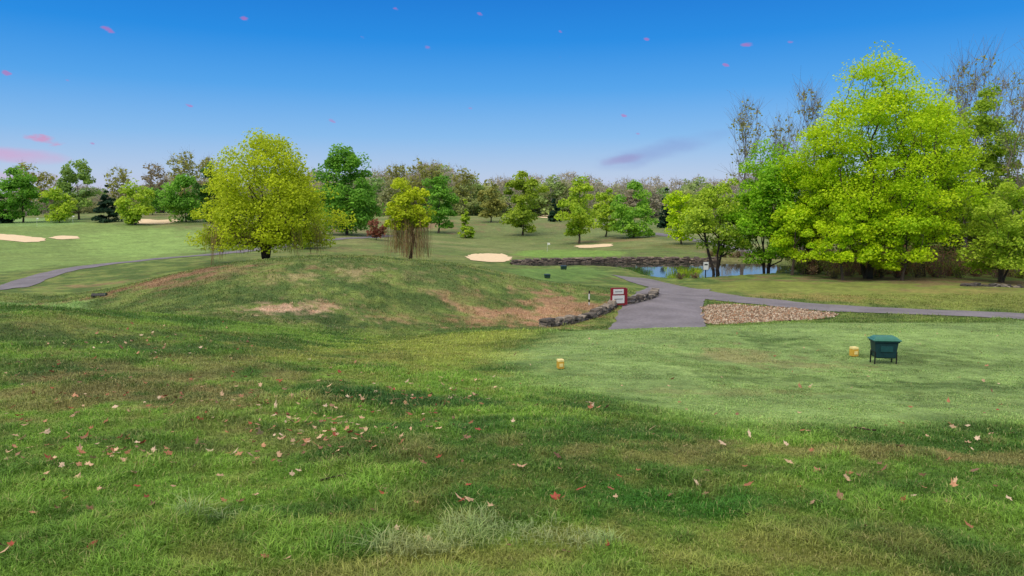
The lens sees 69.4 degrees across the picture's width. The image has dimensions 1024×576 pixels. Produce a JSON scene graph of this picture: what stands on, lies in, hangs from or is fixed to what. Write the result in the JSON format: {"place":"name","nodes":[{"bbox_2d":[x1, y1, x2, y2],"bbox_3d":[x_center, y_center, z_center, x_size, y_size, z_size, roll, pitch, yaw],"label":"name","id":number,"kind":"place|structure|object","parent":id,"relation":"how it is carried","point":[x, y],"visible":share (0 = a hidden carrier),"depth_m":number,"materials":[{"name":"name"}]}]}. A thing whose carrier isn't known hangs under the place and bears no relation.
{"place":"outdoors","nodes":[
{"label":"outdoors","id":0,"kind":"place"},
{"bbox_2d":[0,235,391,289],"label":"cart path","id":1,"kind":"structure","parent":0,"point":[28,281],"depth_m":60.12,"materials":[{"name":"grey asphalt"}]},
{"bbox_2d":[0,211,1023,575],"bbox_3d":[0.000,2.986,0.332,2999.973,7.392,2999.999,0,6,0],"label":"ground","id":2,"kind":"structure","parent":0,"point":[120,241],"depth_m":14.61,"materials":[{"name":"green plant"}]},
{"bbox_2d":[0,194,14,222],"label":"spruce tree","id":3,"kind":"object","parent":2,"relation":"on","point":[2,220],"visible":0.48,"depth_m":148.75,"materials":[{"name":"green plant"}]},
{"bbox_2d":[0,234,45,241],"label":"sand bunker","id":4,"kind":"object","parent":2,"relation":"on","point":[20,238],"visible":1,"depth_m":101.68},
{"bbox_2d":[9,162,41,215],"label":"bare tree","id":5,"kind":"object","parent":2,"relation":"on","point":[27,169],"visible":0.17,"depth_m":188.15,"materials":[{"name":"grey plant"}]},
{"bbox_2d":[0,165,52,222],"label":"deciduous tree","id":6,"kind":"object","parent":2,"relation":"on","point":[13,202],"visible":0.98,"depth_m":147.99,"materials":[{"name":"green plant"}]},
{"bbox_2d":[31,170,57,214],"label":"bare tree","id":7,"kind":"object","parent":2,"relation":"on","point":[40,180],"visible":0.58,"depth_m":202.72,"materials":[{"name":"grey plant"}]},
{"bbox_2d":[38,186,77,222],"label":"deciduous tree","id":8,"kind":"object","parent":2,"relation":"on","point":[64,208],"visible":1,"depth_m":148.39,"materials":[{"name":"green plant"}]},
{"bbox_2d":[48,236,78,238],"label":"sand bunker","id":9,"kind":"object","parent":2,"relation":"on","point":[65,237],"visible":1,"depth_m":105.22},
{"bbox_2d":[47,158,106,219],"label":"deciduous tree","id":10,"kind":"object","parent":2,"relation":"on","point":[68,174],"visible":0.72,"depth_m":157.27,"materials":[{"name":"green plant"}]},
{"bbox_2d":[91,293,107,297],"bbox_3d":[-19.178,0.365,34.373,0.633,0.277,0.277,-1,6,-6],"label":"drain pipe","id":11,"kind":"object","parent":2,"relation":"on","point":[94,295],"visible":0.63,"depth_m":34.27,"materials":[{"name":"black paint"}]},
{"bbox_2d":[91,185,122,222],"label":"spruce tree","id":12,"kind":"object","parent":2,"relation":"on","point":[103,207],"visible":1,"depth_m":148.22,"materials":[{"name":"green plant"}]},
{"bbox_2d":[104,166,131,202],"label":"bare tree","id":13,"kind":"object","parent":2,"relation":"on","point":[123,176],"visible":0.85,"depth_m":207.32,"materials":[{"name":"grey plant"}]},
{"bbox_2d":[114,178,154,224],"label":"deciduous tree","id":14,"kind":"object","parent":2,"relation":"on","point":[134,216],"visible":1,"depth_m":138.26,"materials":[{"name":"green plant"}]},
{"bbox_2d":[133,186,166,214],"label":"deciduous tree","id":15,"kind":"object","parent":2,"relation":"on","point":[159,193],"visible":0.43,"depth_m":183.60,"materials":[{"name":"green plant"}]},
{"bbox_2d":[141,162,169,213],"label":"bare tree","id":16,"kind":"object","parent":2,"relation":"on","point":[148,178],"visible":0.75,"depth_m":197.21,"materials":[{"name":"grey plant"}]},
{"bbox_2d":[138,219,180,223],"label":"sand bunker","id":17,"kind":"object","parent":2,"relation":"on","point":[146,221],"visible":0.84,"depth_m":149.34},
{"bbox_2d":[157,173,204,221],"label":"deciduous tree","id":18,"kind":"object","parent":2,"relation":"on","point":[172,201],"visible":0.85,"depth_m":147.02,"materials":[{"name":"green plant"}]},
{"bbox_2d":[164,147,204,197],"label":"bare tree","id":19,"kind":"object","parent":2,"relation":"on","point":[185,164],"visible":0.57,"depth_m":187.43,"materials":[{"name":"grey plant"}]},
{"bbox_2d":[192,162,225,222],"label":"deciduous tree","id":20,"kind":"object","parent":2,"relation":"on","point":[200,194],"visible":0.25,"depth_m":142.15,"materials":[{"name":"green plant"}]},
{"bbox_2d":[195,156,224,196],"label":"bare tree","id":21,"kind":"object","parent":2,"relation":"on","point":[206,160],"visible":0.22,"depth_m":207.28,"materials":[{"name":"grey plant"}]},
{"bbox_2d":[184,127,356,264],"bbox_3d":[-18.926,-7.316,60.153,13.098,11.148,11.935,-5,8,-39],"label":"tree","id":22,"kind":"object","parent":2,"relation":"on","point":[291,199],"visible":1,"depth_m":57.81,"materials":[{"name":"green plant"}]},
{"bbox_2d":[286,204,321,248],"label":"deciduous tree","id":23,"kind":"object","parent":2,"relation":"on","point":[304,243],"visible":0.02,"depth_m":83.39,"materials":[{"name":"green plant"}]},
{"bbox_2d":[316,473,345,481],"bbox_3d":[-1.139,1.197,4.679,0.021,0.027,0.245,5,8,36],"label":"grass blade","id":24,"kind":"object","parent":2,"relation":"on","point":[330,477],"visible":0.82,"depth_m":4.65,"materials":[{"name":"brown plant"}]},
{"bbox_2d":[312,143,386,234],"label":"deciduous tree","id":25,"kind":"object","parent":2,"relation":"on","point":[358,198],"visible":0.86,"depth_m":109.17,"materials":[{"name":"green plant"}]},
{"bbox_2d":[366,218,386,239],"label":"redbud tree","id":26,"kind":"object","parent":2,"relation":"on","point":[376,232],"visible":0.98,"depth_m":101.43,"materials":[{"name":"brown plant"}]},
{"bbox_2d":[380,164,410,197],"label":"bare tree","id":27,"kind":"object","parent":2,"relation":"on","point":[402,170],"visible":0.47,"depth_m":207.61,"materials":[{"name":"grey plant"}]},
{"bbox_2d":[381,177,436,259],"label":"willow tree","id":28,"kind":"object","parent":2,"relation":"on","point":[408,218],"visible":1,"depth_m":63.70,"materials":[{"name":"green plant"}]},
{"bbox_2d":[398,156,429,203],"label":"bare tree","id":29,"kind":"object","parent":2,"relation":"on","point":[424,174],"visible":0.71,"depth_m":202.29,"materials":[{"name":"grey plant"}]},
{"bbox_2d":[424,159,449,200],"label":"bare tree","id":30,"kind":"object","parent":2,"relation":"on","point":[436,169],"visible":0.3,"depth_m":208.33,"materials":[{"name":"grey plant"}]},
{"bbox_2d":[419,174,459,232],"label":"deciduous tree","id":31,"kind":"object","parent":2,"relation":"on","point":[439,191],"visible":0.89,"depth_m":130.71,"materials":[{"name":"green plant"}]},
{"bbox_2d":[450,166,479,207],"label":"bare tree","id":32,"kind":"object","parent":2,"relation":"on","point":[464,179],"visible":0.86,"depth_m":205.34,"materials":[{"name":"grey plant"}]},
{"bbox_2d":[457,199,475,237],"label":"ornamental shrub","id":33,"kind":"object","parent":2,"relation":"on","point":[464,218],"visible":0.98,"depth_m":121.31,"materials":[{"name":"green plant"}]},
{"bbox_2d":[465,253,511,261],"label":"sand bunker","id":34,"kind":"object","parent":2,"relation":"on","point":[490,257],"visible":1,"depth_m":82.76},
{"bbox_2d":[477,179,508,221],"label":"deciduous tree","id":35,"kind":"object","parent":2,"relation":"on","point":[492,206],"visible":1,"depth_m":160.04,"materials":[{"name":"green plant"}]},
{"bbox_2d":[0,304,1019,557],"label":"fallen leaves","id":36,"kind":"object","parent":2,"relation":"on","point":[554,496],"visible":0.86,"depth_m":5.78,"materials":[{"name":"brown plant"}]},
{"bbox_2d":[0,159,1023,217],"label":"distant treeline","id":37,"kind":"object","parent":2,"relation":"on","point":[559,190],"visible":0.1,"depth_m":212.77,"materials":[{"name":"green plant"}]},
{"bbox_2d":[499,170,549,234],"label":"deciduous tree","id":38,"kind":"object","parent":2,"relation":"on","point":[521,213],"visible":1,"depth_m":130.08,"materials":[{"name":"green plant"}]},
{"bbox_2d":[547,198,561,221],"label":"spruce tree","id":39,"kind":"object","parent":2,"relation":"on","point":[553,213],"visible":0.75,"depth_m":168.64,"materials":[{"name":"green plant"}]},
{"bbox_2d":[556,359,563,368],"bbox_3d":[0.764,1.221,11.670,0.100,0.198,0.102,-2,7,-14],"label":"tee marker","id":40,"kind":"object","parent":2,"relation":"on","point":[560,363],"visible":0.98,"depth_m":11.62,"materials":[{"name":"yellow paint"}]},
{"bbox_2d":[554,176,600,243],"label":"deciduous tree","id":41,"kind":"object","parent":2,"relation":"on","point":[578,222],"visible":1,"depth_m":110.86,"materials":[{"name":"green plant"}]},
{"bbox_2d":[538,299,617,326],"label":"stone wall","id":42,"kind":"structure","parent":2,"relation":"on","point":[604,309],"depth_m":30.91,"materials":[{"name":"grey stone"}]},
{"bbox_2d":[576,244,612,247],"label":"sand bunker","id":43,"kind":"object","parent":2,"relation":"on","point":[594,245],"visible":1,"depth_m":104.52},
{"bbox_2d":[593,187,617,236],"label":"deciduous tree","id":44,"kind":"object","parent":2,"relation":"on","point":[605,210],"visible":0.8,"depth_m":123.68,"materials":[{"name":"green plant"}]},
{"bbox_2d":[510,256,716,263],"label":"stone wall","id":45,"kind":"structure","parent":2,"relation":"on","point":[598,260],"depth_m":78.06,"materials":[{"name":"grey stone"}]},
{"bbox_2d":[610,287,627,305],"bbox_3d":[4.979,0.493,34.681,0.829,1.050,0.343,-2,7,-14],"label":"course sign","id":46,"kind":"object","parent":2,"relation":"on","point":[619,294],"visible":0.74,"depth_m":34.52,"materials":[{"name":"red paint"}]},
{"bbox_2d":[607,179,658,237],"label":"deciduous tree","id":47,"kind":"object","parent":2,"relation":"on","point":[624,214],"visible":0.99,"depth_m":117.78,"materials":[{"name":"green plant"}]},
{"bbox_2d":[627,288,659,303],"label":"stone wall","id":48,"kind":"structure","parent":2,"relation":"on","point":[653,293],"depth_m":36.32,"materials":[{"name":"grey stone"}]},
{"bbox_2d":[656,188,672,227],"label":"spruce tree","id":49,"kind":"object","parent":2,"relation":"on","point":[663,222],"visible":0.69,"depth_m":148.71,"materials":[{"name":"green plant"}]},
{"bbox_2d":[662,190,699,243],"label":"deciduous tree","id":50,"kind":"object","parent":2,"relation":"on","point":[676,201],"visible":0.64,"depth_m":99.30,"materials":[{"name":"green plant"}]},
{"bbox_2d":[703,262,708,277],"bbox_3d":[15.028,-1.426,57.377,0.455,1.238,0.123,0,6,-3],"label":"path sign","id":51,"kind":"object","parent":2,"relation":"on","point":[705,266],"visible":1,"depth_m":57.30,"materials":[{"name":"white paint"}]},
{"bbox_2d":[678,177,762,274],"bbox_3d":[17.777,-4.805,63.381,7.120,9.321,6.568,3,7,25],"label":"deciduous tree","id":52,"kind":"object","parent":2,"relation":"on","point":[700,221],"visible":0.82,"depth_m":62.84,"materials":[{"name":"green plant"}]},
{"bbox_2d":[675,249,797,278],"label":"pond reeds","id":53,"kind":"object","parent":2,"relation":"on","point":[680,276],"visible":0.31,"depth_m":80.07,"materials":[{"name":"green plant"}]},
{"bbox_2d":[724,91,770,255],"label":"bare tree","id":54,"kind":"object","parent":2,"relation":"on","point":[742,124],"visible":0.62,"depth_m":78.37,"materials":[{"name":"grey plant"}]},
{"bbox_2d":[700,303,838,324],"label":"gravel stones","id":55,"kind":"object","parent":2,"relation":"on","point":[742,318],"visible":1,"depth_m":32.60,"materials":[{"name":"beige gravel"}]},
{"bbox_2d":[719,138,821,273],"bbox_3d":[21.229,-6.200,61.619,7.475,12.461,7.656,0,6,0],"label":"deciduous tree","id":56,"kind":"object","parent":2,"relation":"on","point":[759,207],"visible":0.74,"depth_m":60.51,"materials":[{"name":"green plant"}]},
{"bbox_2d":[764,103,805,204],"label":"bare tree","id":57,"kind":"object","parent":2,"relation":"on","point":[776,134],"visible":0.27,"depth_m":86.38,"materials":[{"name":"grey plant"}]},
{"bbox_2d":[769,204,825,274],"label":"deciduous tree","id":58,"kind":"object","parent":2,"relation":"on","point":[795,222],"visible":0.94,"depth_m":57.56,"materials":[{"name":"green plant"}]},
{"bbox_2d":[781,72,833,260],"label":"bare tree","id":59,"kind":"object","parent":2,"relation":"on","point":[812,109],"visible":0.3,"depth_m":74.44,"materials":[{"name":"grey plant"}]},
{"bbox_2d":[761,124,864,273],"bbox_3d":[24.208,-7.019,59.625,7.154,12.195,7.264,-5,8,-39],"label":"deciduous tree","id":60,"kind":"object","parent":2,"relation":"on","point":[813,202],"visible":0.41,"depth_m":58.42,"materials":[{"name":"green plant"}]},
{"bbox_2d":[805,201,876,279],"bbox_3d":[23.938,-3.374,54.252,4.893,5.940,4.923,0,6,0],"label":"deciduous tree","id":61,"kind":"object","parent":2,"relation":"on","point":[843,233],"visible":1,"depth_m":53.20,"materials":[{"name":"green plant"}]},
{"bbox_2d":[811,197,891,253],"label":"deciduous tree","id":62,"kind":"object","parent":2,"relation":"on","point":[847,247],"visible":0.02,"depth_m":72.50,"materials":[{"name":"green plant"}]},
{"bbox_2d":[849,346,858,356],"bbox_3d":[6.434,1.219,13.916,0.119,0.226,0.122,-2,7,-14],"label":"tee marker","id":63,"kind":"object","parent":2,"relation":"on","point":[853,351],"visible":0.94,"depth_m":13.87,"materials":[{"name":"yellow paint"}]},
{"bbox_2d":[774,40,994,278],"bbox_3d":[27.069,-9.473,54.890,15.432,18.098,10.910,3,7,25],"label":"deciduous tree","id":64,"kind":"object","parent":2,"relation":"on","point":[865,198],"visible":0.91,"depth_m":53.33,"materials":[{"name":"green plant"}]},
{"bbox_2d":[867,335,901,363],"bbox_3d":[6.486,1.084,12.901,0.466,0.511,0.332,1,6,6],"label":"divot mix box","id":65,"kind":"object","parent":2,"relation":"on","point":[884,346],"visible":0.89,"depth_m":12.78,"materials":[{"name":"green plastic"}]},
{"bbox_2d":[786,242,1023,278],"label":"undergrowth","id":66,"kind":"object","parent":2,"relation":"on","point":[941,266],"visible":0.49,"depth_m":58.45,"materials":[{"name":"brown plant"}]},
{"bbox_2d":[849,196,964,280],"bbox_3d":[28.468,-3.556,53.331,6.461,6.302,6.734,0,6,0],"label":"deciduous tree","id":67,"kind":"object","parent":2,"relation":"on","point":[920,252],"visible":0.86,"depth_m":52.35,"materials":[{"name":"green plant"}]},
{"bbox_2d":[879,199,962,257],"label":"deciduous tree","id":68,"kind":"object","parent":2,"relation":"on","point":[930,246],"visible":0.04,"depth_m":74.12,"materials":[{"name":"green plant"}]},
{"bbox_2d":[870,94,981,276],"bbox_3d":[32.236,-7.867,57.473,8.460,14.369,7.092,-4,8,-33],"label":"deciduous tree","id":69,"kind":"object","parent":2,"relation":"on","point":[947,187],"visible":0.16,"depth_m":56.01,"materials":[{"name":"green plant"}]},
{"bbox_2d":[920,45,982,243],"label":"bare tree","id":70,"kind":"object","parent":2,"relation":"on","point":[951,88],"visible":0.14,"depth_m":78.22,"materials":[{"name":"brown plant"}]},
{"bbox_2d":[926,181,995,264],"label":"deciduous tree","id":71,"kind":"object","parent":2,"relation":"on","point":[952,248],"visible":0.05,"depth_m":74.51,"materials":[{"name":"green plant"}]},
{"bbox_2d":[932,82,1023,259],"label":"deciduous tree","id":72,"kind":"object","parent":2,"relation":"on","point":[987,127],"visible":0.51,"depth_m":61.89,"materials":[{"name":"green plant"}]},
{"bbox_2d":[942,30,1020,262],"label":"bare tree","id":73,"kind":"object","parent":2,"relation":"on","point":[972,89],"visible":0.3,"depth_m":68.20,"materials":[{"name":"grey plant"}]},
{"bbox_2d":[954,178,1023,282],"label":"deciduous tree","id":74,"kind":"object","parent":2,"relation":"on","point":[1008,237],"visible":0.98,"depth_m":51.13,"materials":[{"name":"green plant"}]},
{"bbox_2d":[960,282,1023,287],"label":"stone wall","id":75,"kind":"structure","parent":2,"relation":"on","point":[989,285],"depth_m":48.23,"materials":[{"name":"grey stone"}]},
{"bbox_2d":[964,51,1023,191],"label":"bare tree","id":76,"kind":"object","parent":2,"relation":"on","point":[1014,117],"visible":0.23,"depth_m":71.86,"materials":[{"name":"brown plant"}]},
{"bbox_2d":[979,42,1023,277],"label":"bare tree","id":77,"kind":"object","parent":2,"relation":"on","point":[1014,145],"visible":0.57,"depth_m":57.58,"materials":[{"name":"brown plant"}]},
{"bbox_2d":[0,0,1023,196],"label":"sky","id":78,"kind":"structure","parent":0,"point":[610,90],"materials":[{"name":"blue"}]},
{"bbox_2d":[511,261,791,277],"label":"pond water","id":79,"kind":"structure","parent":0,"point":[665,269],"depth_m":71.64,"materials":[{"name":"blue liquid"}]},
{"bbox_2d":[608,286,709,329],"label":"cart path","id":80,"kind":"structure","parent":0,"point":[669,307],"depth_m":33.40,"materials":[{"name":"grey asphalt"}]},
{"bbox_2d":[593,223,790,257],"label":"cart path","id":81,"kind":"structure","parent":0,"point":[666,235],"depth_m":110.33,"materials":[{"name":"grey asphalt"}]},
{"bbox_2d":[614,275,1023,319],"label":"cart path","id":82,"kind":"structure","parent":0,"point":[712,295],"depth_m":36.45,"materials":[{"name":"grey asphalt"}]},
{"bbox_2d":[852,426,875,430],"bbox_3d":[3.133,1.254,6.582,0.196,0.029,0.025,5,8,36],"label":"fallen twig","id":83,"kind":"object","parent":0,"point":[865,428],"visible":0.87,"depth_m":6.57,"materials":[{"name":"brown wood"}]}
]}

